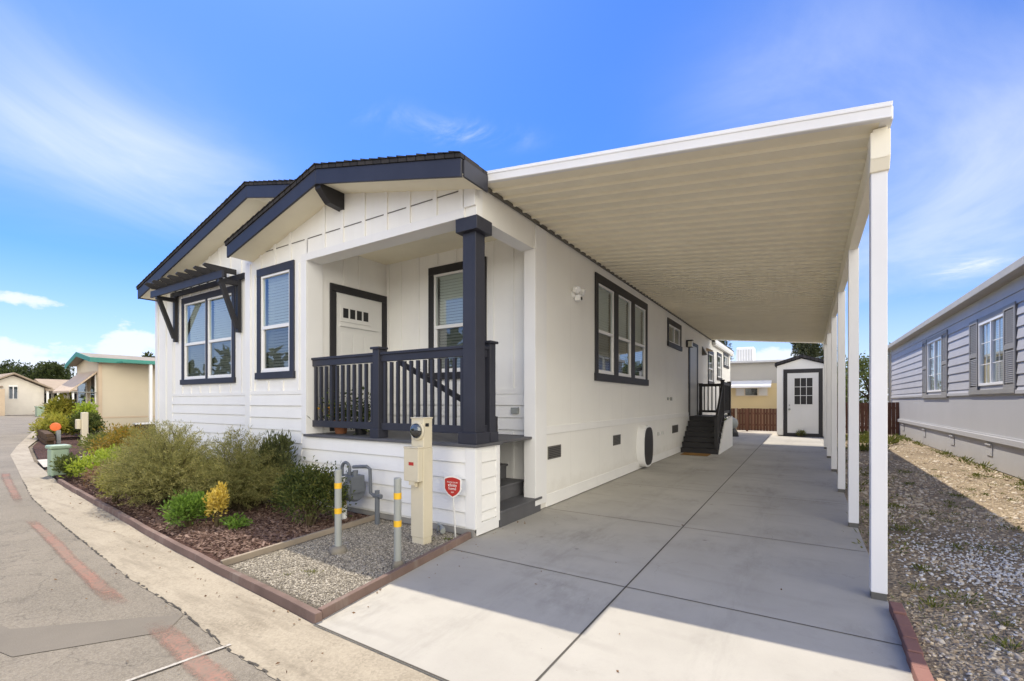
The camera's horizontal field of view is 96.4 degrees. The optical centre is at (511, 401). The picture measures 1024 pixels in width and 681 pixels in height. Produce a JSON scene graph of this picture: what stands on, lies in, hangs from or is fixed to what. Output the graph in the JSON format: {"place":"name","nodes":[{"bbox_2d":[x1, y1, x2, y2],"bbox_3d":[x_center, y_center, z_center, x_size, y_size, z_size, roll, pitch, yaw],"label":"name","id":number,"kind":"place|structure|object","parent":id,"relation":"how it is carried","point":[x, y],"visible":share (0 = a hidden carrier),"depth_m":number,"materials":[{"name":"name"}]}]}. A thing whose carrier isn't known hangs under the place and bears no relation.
{"place":"outdoors","nodes":[
{"label":"outdoors","id":0,"kind":"place"},
{"bbox_2d":[0,415,277,680],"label":"road","id":1,"kind":"structure","parent":0,"point":[31,570],"depth_m":3.47,"materials":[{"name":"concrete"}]},
{"bbox_2d":[2,474,20,499],"bbox_3d":[-9.130,1.546,8.329,4.888,0.001,0.171,0,0,40],"label":"red kerb stripe","id":2,"kind":"object","parent":1,"relation":"on","point":[9,483],"visible":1,"depth_m":8.41,"materials":[{"name":"paint"}]},
{"bbox_2d":[34,406,44,416],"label":"utility box","id":3,"kind":"object","parent":1,"relation":"on","point":[38,410],"visible":0.69,"depth_m":46.69,"materials":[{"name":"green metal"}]},
{"bbox_2d":[32,521,119,597],"bbox_3d":[-4.631,1.546,4.730,4.332,0.001,0.149,0,0,37],"label":"red kerb stripe","id":4,"kind":"object","parent":1,"relation":"on","point":[98,584],"visible":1,"depth_m":4.34,"materials":[{"name":"paint"}]},
{"bbox_2d":[0,615,182,656],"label":"road patch","id":5,"kind":"object","parent":1,"relation":"on","point":[20,641],"visible":1,"depth_m":3.06,"materials":[{"name":"grey asphalt"}]},
{"bbox_2d":[125,644,230,680],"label":"white survey line","id":6,"kind":"object","parent":1,"relation":"on","point":[139,676],"visible":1,"depth_m":2.70,"materials":[{"name":"white paint"}]},
{"bbox_2d":[153,628,232,680],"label":"red kerb stripe","id":7,"kind":"object","parent":1,"relation":"on","point":[183,648],"visible":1,"depth_m":2.75,"materials":[{"name":"paint"}]},
{"bbox_2d":[11,431,438,680],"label":"gutter strip","id":8,"kind":"object","parent":1,"relation":"on","point":[248,625],"visible":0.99,"depth_m":3.49,"materials":[{"name":"concrete"}]},
{"bbox_2d":[26,486,280,680],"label":"road seam","id":9,"kind":"object","parent":8,"relation":"on","point":[208,630],"visible":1,"depth_m":3.44,"materials":[{"name":"black asphalt"}]},
{"bbox_2d":[133,422,154,431],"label":"wall","id":10,"kind":"structure","parent":0,"point":[142,424],"depth_m":22.54,"materials":[{"name":"white concrete"}]},
{"bbox_2d":[5,409,891,508],"bbox_3d":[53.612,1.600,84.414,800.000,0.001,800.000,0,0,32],"label":"ground","id":11,"kind":"structure","parent":0,"point":[33,454],"depth_m":14.32,"materials":[{"name":"grey concrete"}]},
{"bbox_2d":[0,359,38,379],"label":"broadleaf tree","id":12,"kind":"object","parent":11,"relation":"on","point":[24,370],"visible":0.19,"depth_m":69.04,"materials":[{"name":"green plant"}]},
{"bbox_2d":[0,372,52,415],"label":"mobile home","id":13,"kind":"object","parent":11,"relation":"on","point":[21,394],"visible":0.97,"depth_m":51.94,"materials":[{"name":"beige paint"}]},
{"bbox_2d":[9,385,17,398],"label":"window","id":14,"kind":"structure","parent":13,"relation":"in","point":[13,389],"depth_m":51.50,"materials":[{"name":"white plastic"}]},
{"bbox_2d":[25,360,76,379],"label":"broadleaf tree","id":15,"kind":"object","parent":11,"relation":"on","point":[51,370],"visible":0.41,"depth_m":69.04,"materials":[{"name":"green plant"}]},
{"bbox_2d":[34,379,76,403],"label":"mobile home","id":16,"kind":"object","parent":11,"relation":"on","point":[54,384],"visible":0.08,"depth_m":55.60,"materials":[{"name":"white plastic"}]},
{"bbox_2d":[44,393,50,402],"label":"window","id":17,"kind":"structure","parent":16,"relation":"in","point":[44,393],"depth_m":55.12,"materials":[{"name":"black glass"}]},
{"bbox_2d":[38,452,130,466],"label":"front walk","id":18,"kind":"structure","parent":11,"relation":"on","point":[43,462],"depth_m":11.45,"materials":[{"name":"concrete"}]},
{"bbox_2d":[32,432,151,459],"bbox_3d":[-15.340,1.535,22.477,16.000,0.001,14.500,0,0,32],"label":"neighbour bed","id":19,"kind":"object","parent":11,"relation":"on","point":[40,450],"visible":0.22,"depth_m":15.91,"materials":[{"name":"soil"}]},
{"bbox_2d":[36,429,54,444],"bbox_3d":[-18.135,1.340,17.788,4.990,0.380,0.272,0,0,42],"label":"rock","id":20,"kind":"object","parent":19,"relation":"on","point":[46,437],"visible":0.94,"depth_m":16.37,"materials":[{"name":"stone"}]},
{"bbox_2d":[28,411,80,437],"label":"yellow shrub","id":21,"kind":"object","parent":19,"relation":"on","point":[44,423],"visible":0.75,"depth_m":18.61,"materials":[{"name":"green plant"}]},
{"bbox_2d":[50,423,60,443],"bbox_3d":[-16.570,1.163,16.625,0.150,0.774,0.282,0,0,32],"label":"orange marker","id":22,"kind":"object","parent":19,"relation":"on","point":[56,427],"visible":0.99,"depth_m":16.63,"materials":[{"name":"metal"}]},
{"bbox_2d":[39,392,79,416],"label":"tall plant","id":23,"kind":"object","parent":19,"relation":"on","point":[63,405],"visible":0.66,"depth_m":22.38,"materials":[{"name":"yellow plant"}]},
{"bbox_2d":[75,412,87,443],"bbox_3d":[-15.588,0.975,16.593,0.290,1.150,0.300,0,0,32],"label":"meter post","id":24,"kind":"object","parent":19,"relation":"on","point":[82,423],"visible":0.8,"depth_m":16.52,"materials":[{"name":"beige wood"}]},
{"bbox_2d":[68,397,98,432],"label":"lime shrub","id":25,"kind":"object","parent":19,"relation":"on","point":[87,407],"visible":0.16,"depth_m":19.71,"materials":[{"name":"green plant"}]},
{"bbox_2d":[66,410,107,434],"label":"clipped shrub","id":26,"kind":"object","parent":19,"relation":"on","point":[95,422],"visible":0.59,"depth_m":18.75,"materials":[{"name":"green plant"}]},
{"bbox_2d":[71,428,111,452],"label":"leafy plant","id":27,"kind":"object","parent":19,"relation":"on","point":[87,443],"visible":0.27,"depth_m":12.11,"materials":[{"name":"green plant"}]},
{"bbox_2d":[53,352,154,432],"bbox_3d":[-17.970,-0.450,27.524,4.450,4.000,13.200,0,0,32],"label":"mobile home","id":28,"kind":"object","parent":11,"relation":"on","point":[120,389],"visible":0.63,"depth_m":22.97,"materials":[{"name":"beige"}]},
{"bbox_2d":[78,382,86,403],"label":"window","id":29,"kind":"structure","parent":28,"relation":"in","point":[82,388],"depth_m":23.28,"materials":[{"name":"glass"}]},
{"bbox_2d":[91,374,95,402],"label":"window","id":30,"kind":"structure","parent":28,"relation":"in","point":[93,379],"depth_m":22.43,"materials":[{"name":"glass"}]},
{"bbox_2d":[141,351,154,357],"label":"broadleaf tree","id":31,"kind":"object","parent":11,"relation":"on","point":[147,354],"depth_m":43.92,"materials":[{"name":"green plant"}]},
{"bbox_2d":[46,468,369,562],"bbox_3d":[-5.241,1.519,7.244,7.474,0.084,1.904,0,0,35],"label":"bark mulch","id":32,"kind":"object","parent":11,"relation":"on","point":[277,526],"visible":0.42,"depth_m":5.54,"materials":[{"name":"brown wood"}]},
{"bbox_2d":[45,444,71,476],"bbox_3d":[-9.492,1.230,9.582,0.360,0.640,0.340,0,0,32],"label":"utility box","id":33,"kind":"object","parent":32,"relation":"on","point":[57,450],"visible":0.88,"depth_m":9.46,"materials":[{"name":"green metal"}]},
{"bbox_2d":[47,452,84,477],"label":"tangled plant","id":34,"kind":"object","parent":32,"relation":"on","point":[59,464],"visible":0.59,"depth_m":8.96,"materials":[{"name":"green plant"}]},
{"bbox_2d":[59,444,127,479],"bbox_3d":[-7.779,1.185,8.786,1.890,0.727,0.922,0,0,21],"label":"lime shrub","id":35,"kind":"object","parent":32,"relation":"on","point":[87,460],"visible":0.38,"depth_m":8.67,"materials":[{"name":"green plant"}]},
{"bbox_2d":[80,460,124,489],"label":"rusty shrub","id":36,"kind":"object","parent":32,"relation":"on","point":[88,474],"visible":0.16,"depth_m":7.79,"materials":[{"name":"brown plant"}]},
{"bbox_2d":[95,459,141,502],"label":"yellow shrub","id":37,"kind":"object","parent":32,"relation":"on","point":[114,499],"visible":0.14,"depth_m":6.84,"materials":[{"name":"green plant"}]},
{"bbox_2d":[87,422,151,453],"bbox_3d":[-8.907,1.013,10.565,2.891,1.073,1.204,0,0,32],"label":"amber shrub","id":38,"kind":"object","parent":32,"relation":"on","point":[117,434],"visible":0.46,"depth_m":10.39,"materials":[{"name":"orange plant"}]},
{"bbox_2d":[90,418,240,507],"bbox_3d":[-5.140,0.885,6.810,3.054,1.281,1.576,0,0,32],"label":"feathery shrub","id":39,"kind":"object","parent":32,"relation":"on","point":[156,476],"visible":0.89,"depth_m":6.42,"materials":[{"name":"green plant"}]},
{"bbox_2d":[157,489,213,528],"bbox_3d":[-3.955,1.298,5.591,0.653,0.499,0.627,0,0,32],"label":"green shrub","id":40,"kind":"object","parent":32,"relation":"on","point":[189,506],"visible":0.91,"depth_m":5.46,"materials":[{"name":"green plant"}]},
{"bbox_2d":[57,479,321,623],"bbox_3d":[-5.013,1.520,5.959,9.162,0.080,0.109,0,0,37],"label":"bed edging","id":41,"kind":"object","parent":32,"relation":"on","point":[301,609],"visible":0.97,"depth_m":4.14,"materials":[{"name":"brown wood"}]},
{"bbox_2d":[202,481,229,526],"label":"gold shrub","id":42,"kind":"object","parent":32,"relation":"on","point":[217,502],"visible":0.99,"depth_m":5.55,"materials":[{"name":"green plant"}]},
{"bbox_2d":[219,512,253,529],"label":"plant","id":43,"kind":"object","parent":32,"relation":"on","point":[233,522],"visible":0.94,"depth_m":5.46,"materials":[{"name":"green plant"}]},
{"bbox_2d":[184,424,289,513],"bbox_3d":[-3.865,0.919,6.483,1.966,1.214,1.249,0,0,32],"label":"feathery shrub","id":44,"kind":"object","parent":32,"relation":"on","point":[242,474],"visible":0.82,"depth_m":6.25,"materials":[{"name":"green plant"}]},
{"bbox_2d":[256,429,300,505],"bbox_3d":[-3.488,0.963,6.698,0.990,1.165,0.615,0,0,32],"label":"upright shrub","id":45,"kind":"object","parent":32,"relation":"on","point":[283,446],"visible":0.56,"depth_m":6.57,"materials":[{"name":"green plant"}]},
{"bbox_2d":[220,515,374,565],"bbox_3d":[-2.228,1.512,5.122,0.053,0.075,1.987,0,0,28],"label":"bed edging","id":46,"kind":"object","parent":32,"relation":"on","point":[260,551],"visible":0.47,"depth_m":4.84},
{"bbox_2d":[268,455,356,525],"bbox_3d":[-2.445,1.108,5.641,1.158,0.878,0.905,0,0,32],"label":"boxy shrub","id":47,"kind":"object","parent":32,"relation":"on","point":[309,487],"visible":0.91,"depth_m":5.52,"materials":[{"name":"green plant"}]},
{"bbox_2d":[331,461,382,524],"bbox_3d":[-1.951,1.152,5.825,0.720,0.755,0.366,0,0,32],"label":"gas meter","id":48,"kind":"object","parent":32,"relation":"on","point":[357,482],"visible":0.74,"depth_m":5.80,"materials":[{"name":"grey paint"}]},
{"bbox_2d":[228,518,461,609],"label":"gravel","id":49,"kind":"structure","parent":11,"relation":"on","point":[300,555],"depth_m":4.37,"materials":[{"name":"grey gravel"}]},
{"bbox_2d":[329,469,346,554],"bbox_3d":[-1.764,1.123,4.650,0.178,0.874,0.175,0,0,32],"label":"bollard","id":50,"kind":"object","parent":49,"relation":"on","point":[338,547],"visible":0.97,"depth_m":4.62,"materials":[{"name":"metal"}]},
{"bbox_2d":[277,534,452,575],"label":"bed weeds","id":51,"kind":"object","parent":49,"relation":"on","point":[323,570],"visible":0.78,"depth_m":4.12,"materials":[{"name":"green plant"}]},
{"bbox_2d":[392,477,403,568],"bbox_3d":[-1.055,1.131,4.224,0.121,0.859,0.123,0,0,32],"label":"bollard","id":52,"kind":"object","parent":49,"relation":"on","point":[397,562],"visible":0.89,"depth_m":4.19,"materials":[{"name":"metal"}]},
{"bbox_2d":[403,417,432,544],"bbox_3d":[-1.006,0.861,4.944,0.239,1.378,0.229,0,0,32],"label":"electric pedestal","id":53,"kind":"object","parent":49,"relation":"on","point":[418,464],"visible":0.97,"depth_m":4.89,"materials":[{"name":"beige metal"}]},
{"bbox_2d":[437,523,444,533],"bbox_3d":[-0.817,1.471,5.308,0.073,0.106,0.208,0,0,-22],"label":"ground spotlight","id":54,"kind":"object","parent":49,"relation":"on","point":[442,529],"visible":1,"depth_m":5.27,"materials":[{"name":"metal"}]},
{"bbox_2d":[444,476,461,536],"bbox_3d":[-0.664,1.196,5.166,0.236,0.710,0.032,0,0,28],"label":"security sign","id":55,"kind":"object","parent":49,"relation":"on","point":[453,486],"visible":1,"depth_m":5.15,"materials":[{"name":"plastic"}]},
{"bbox_2d":[136,151,733,537],"bbox_3d":[1.315,-1.118,16.825,9.940,5.336,22.385,0,0,32],"label":"mobile home","id":56,"kind":"object","parent":11,"relation":"on","point":[530,367],"visible":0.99,"depth_m":7.11,"materials":[{"name":"white paint"}]},
{"bbox_2d":[180,286,235,384],"bbox_3d":[-6.286,-1.303,9.502,2.280,1.886,0.158,0,0,32],"label":"window","id":57,"kind":"structure","parent":56,"relation":"in","point":[207,360],"depth_m":9.45,"materials":[{"name":"white glass"}]},
{"bbox_2d":[255,260,295,379],"bbox_3d":[-3.763,-1.268,7.355,1.080,1.817,0.158,0,0,32],"label":"window","id":58,"kind":"structure","parent":56,"relation":"in","point":[275,341],"depth_m":7.38,"materials":[{"name":"white glass"}]},
{"bbox_2d":[309,388,357,433],"bbox_3d":[-2.639,0.124,7.002,0.805,0.733,0.843,0,0,32],"label":"potted plant","id":59,"kind":"object","parent":56,"relation":"on","point":[340,430],"visible":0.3,"depth_m":6.91,"materials":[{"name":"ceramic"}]},
{"bbox_2d":[339,386,369,434],"bbox_3d":[-2.236,0.155,6.837,0.632,0.786,0.607,0,0,32],"label":"flower pot","id":60,"kind":"object","parent":56,"relation":"on","point":[361,431],"visible":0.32,"depth_m":6.75,"materials":[{"name":"black plastic"}]},
{"bbox_2d":[330,283,386,430],"bbox_3d":[-2.527,-0.700,7.687,0.088,2.340,1.168,0,0,32],"label":"front door","id":61,"kind":"structure","parent":56,"relation":"in","point":[357,324],"depth_m":7.61,"materials":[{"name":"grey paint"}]},
{"bbox_2d":[427,256,486,379],"bbox_3d":[-0.867,-1.288,7.364,1.220,1.857,0.158,0,0,32],"label":"window","id":62,"kind":"structure","parent":56,"relation":"in","point":[445,335],"depth_m":7.51,"materials":[{"name":"glass"}]},
{"bbox_2d":[594,272,648,385],"bbox_3d":[2.315,-1.340,9.559,0.158,1.941,3.280,0,0,32],"label":"window","id":63,"kind":"structure","parent":56,"relation":"in","point":[618,359],"depth_m":9.26,"materials":[{"name":"glass"}]},
{"bbox_2d":[667,317,681,350],"bbox_3d":[4.693,-1.910,13.249,0.098,0.780,1.700,0,0,32],"label":"window","id":64,"kind":"structure","parent":56,"relation":"in","point":[670,323],"depth_m":13.23,"materials":[{"name":"grey paint"}]},
{"bbox_2d":[688,343,697,415],"bbox_3d":[6.136,-0.755,15.483,0.034,2.450,1.480,0,0,32],"label":"side door","id":65,"kind":"structure","parent":56,"relation":"in","point":[692,352],"depth_m":15.48,"materials":[{"name":"grey paint"}]},
{"bbox_2d":[708,351,714,383],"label":"window","id":66,"kind":"structure","parent":56,"relation":"in","point":[710,354],"depth_m":18.56,"materials":[{"name":"glass"}]},
{"bbox_2d":[717,352,721,379],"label":"window","id":67,"kind":"structure","parent":56,"relation":"in","point":[719,356],"depth_m":20.41,"materials":[{"name":"grey paint"}]},
{"bbox_2d":[723,352,728,368],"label":"window","id":68,"kind":"structure","parent":56,"relation":"in","point":[725,356],"depth_m":22.10,"materials":[{"name":"grey paint"}]},
{"bbox_2d":[737,416,860,435],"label":"back yard","id":69,"kind":"structure","parent":11,"relation":"on","point":[765,432],"depth_m":22.80,"materials":[{"name":"concrete"}]},
{"bbox_2d":[719,340,733,359],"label":"cedar tree","id":70,"kind":"object","parent":69,"relation":"on","point":[725,343],"visible":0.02,"depth_m":41.76,"materials":[{"name":"green plant"}]},
{"bbox_2d":[730,408,776,430],"bbox_3d":[11.121,0.954,24.524,5.480,1.192,0.153,0,0,32],"label":"board fence","id":71,"kind":"object","parent":69,"relation":"on","point":[751,419],"visible":0.36,"depth_m":23.55,"materials":[{"name":"brown wood"}]},
{"bbox_2d":[730,347,781,428],"bbox_3d":[13.584,-0.825,29.596,8.600,4.750,7.968,0,0,32],"label":"mobile home","id":72,"kind":"object","parent":69,"relation":"on","point":[753,380],"visible":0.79,"depth_m":25.71,"materials":[{"name":"yellow"}]},
{"bbox_2d":[736,387,767,395],"bbox_3d":[13.479,-0.530,25.765,1.630,0.480,0.044,0,0,32],"label":"window","id":73,"kind":"structure","parent":72,"relation":"in","point":[763,391],"depth_m":25.72,"materials":[{"name":"beige paint"}]},
{"bbox_2d":[791,343,823,358],"bbox_3d":[24.929,-2.639,38.596,2.695,8.392,2.865,0,0,32],"label":"cedar tree","id":74,"kind":"object","parent":69,"relation":"on","point":[810,349],"visible":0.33,"depth_m":38.14,"materials":[{"name":"green plant"}]},
{"bbox_2d":[837,362,860,415],"bbox_3d":[20.690,-0.551,29.332,2.748,4.232,3.104,0,0,32],"label":"broadleaf tree","id":75,"kind":"object","parent":69,"relation":"on","point":[845,379],"visible":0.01,"depth_m":28.79,"materials":[{"name":"green plant"}]},
{"bbox_2d":[837,342,890,424],"bbox_3d":[20.968,-0.878,26.414,5.730,4.913,3.738,0,0,32],"label":"broadleaf tree","id":76,"kind":"object","parent":69,"relation":"on","point":[863,367],"visible":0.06,"depth_m":26.73,"materials":[{"name":"green plant"}]},
{"bbox_2d":[837,433,1023,680],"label":"side yard","id":77,"kind":"structure","parent":11,"relation":"on","point":[894,577],"depth_m":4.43,"materials":[{"name":"grey gravel"}]},
{"bbox_2d":[837,402,898,434],"bbox_3d":[16.262,0.794,21.259,2.660,1.512,0.153,0,0,32],"label":"board fence","id":78,"kind":"object","parent":77,"relation":"on","point":[864,408],"visible":0.27,"depth_m":21.08,"materials":[{"name":"brown wood"}]},
{"bbox_2d":[889,601,934,680],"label":"brick edging","id":79,"kind":"object","parent":77,"relation":"on","point":[916,661],"visible":0.84,"depth_m":2.80,"materials":[{"name":"red brick"}]},
{"bbox_2d":[823,431,1023,659],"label":"yard weeds","id":80,"kind":"object","parent":77,"relation":"on","point":[864,437],"visible":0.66,"depth_m":5.82,"materials":[{"name":"green plant"}]},
{"bbox_2d":[888,509,1023,680],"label":"white stones","id":81,"kind":"object","parent":77,"relation":"on","point":[998,575],"visible":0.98,"depth_m":4.20,"materials":[{"name":"white gravel"}]},
{"bbox_2d":[888,256,1023,479],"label":"mobile home","id":82,"kind":"object","parent":11,"relation":"on","point":[956,377],"visible":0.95,"depth_m":11.67,"materials":[{"name":"grey"}]},
{"bbox_2d":[927,337,940,391],"bbox_3d":[13.819,-1.160,14.904,0.130,1.700,1.980,0,0,32],"label":"window","id":83,"kind":"structure","parent":82,"relation":"in","point":[934,346],"depth_m":14.91,"materials":[{"name":"glass"}]},
{"bbox_2d":[978,313,1002,385],"bbox_3d":[10.972,-1.130,10.422,0.130,1.520,1.680,0,0,32],"label":"window","id":84,"kind":"structure","parent":82,"relation":"in","point":[992,330],"depth_m":10.45,"materials":[{"name":"glass"}]},
{"bbox_2d":[0,0,1023,402],"label":"sky","id":85,"kind":"structure","parent":0,"point":[125,124],"materials":[{"name":"blue"}]},
{"bbox_2d":[313,434,913,680],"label":"driveway","id":86,"kind":"structure","parent":0,"point":[475,617],"depth_m":3.74,"materials":[{"name":"concrete"}]},
{"bbox_2d":[318,532,470,618],"bbox_3d":[-0.926,1.518,4.222,0.060,0.085,2.124,0,0,25],"label":"bed edging","id":87,"kind":"object","parent":86,"relation":"on","point":[340,603],"visible":0.87,"depth_m":3.89,"materials":[{"name":"brown wood"}]},
{"bbox_2d":[314,442,901,680],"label":"driveway joints","id":88,"kind":"object","parent":86,"relation":"on","point":[561,654],"visible":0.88,"depth_m":3.26,"materials":[{"name":"grey concrete"}]},
{"bbox_2d":[487,101,892,600],"bbox_3d":[5.447,-0.531,10.822,3.846,4.162,15.709,0,0,32],"label":"carport","id":89,"kind":"object","parent":86,"relation":"on","point":[750,233],"visible":0.93,"depth_m":5.45,"materials":[{"name":"beige metal"}]},
{"bbox_2d":[680,452,710,455],"bbox_3d":[5.312,1.531,13.241,0.730,0.018,0.550,0,0,32],"label":"door mat","id":90,"kind":"object","parent":86,"relation":"on","point":[696,454],"depth_m":13.11,"materials":[{"name":"brown"}]},
{"bbox_2d":[680,380,732,454],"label":"side steps","id":91,"kind":"structure","parent":86,"relation":"on","point":[703,433],"depth_m":14.33,"materials":[{"name":"grey paint"}]},
{"bbox_2d":[775,354,823,436],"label":"shed","id":92,"kind":"structure","parent":86,"relation":"on","point":[800,392],"depth_m":19.96,"materials":[{"name":"white paint"}]},
{"bbox_2d":[787,372,818,433],"bbox_3d":[12.650,0.075,19.928,1.150,2.630,0.028,0,0,32],"label":"door","id":93,"kind":"structure","parent":92,"relation":"in","point":[802,417],"depth_m":19.91,"materials":[{"name":"white paint"}]},
{"bbox_2d":[795,430,806,436],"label":"weed plant","id":94,"kind":"object","parent":86,"relation":"on","point":[803,432],"visible":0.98,"depth_m":19.82,"materials":[{"name":"green plant"}]},
{"bbox_2d":[726,418,738,436],"bbox_3d":[9.719,1.125,20.245,0.558,0.850,0.558,0,0,32],"label":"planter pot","id":95,"kind":"object","parent":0,"point":[735,425],"visible":0.41,"depth_m":20.02,"materials":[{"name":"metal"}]}
]}

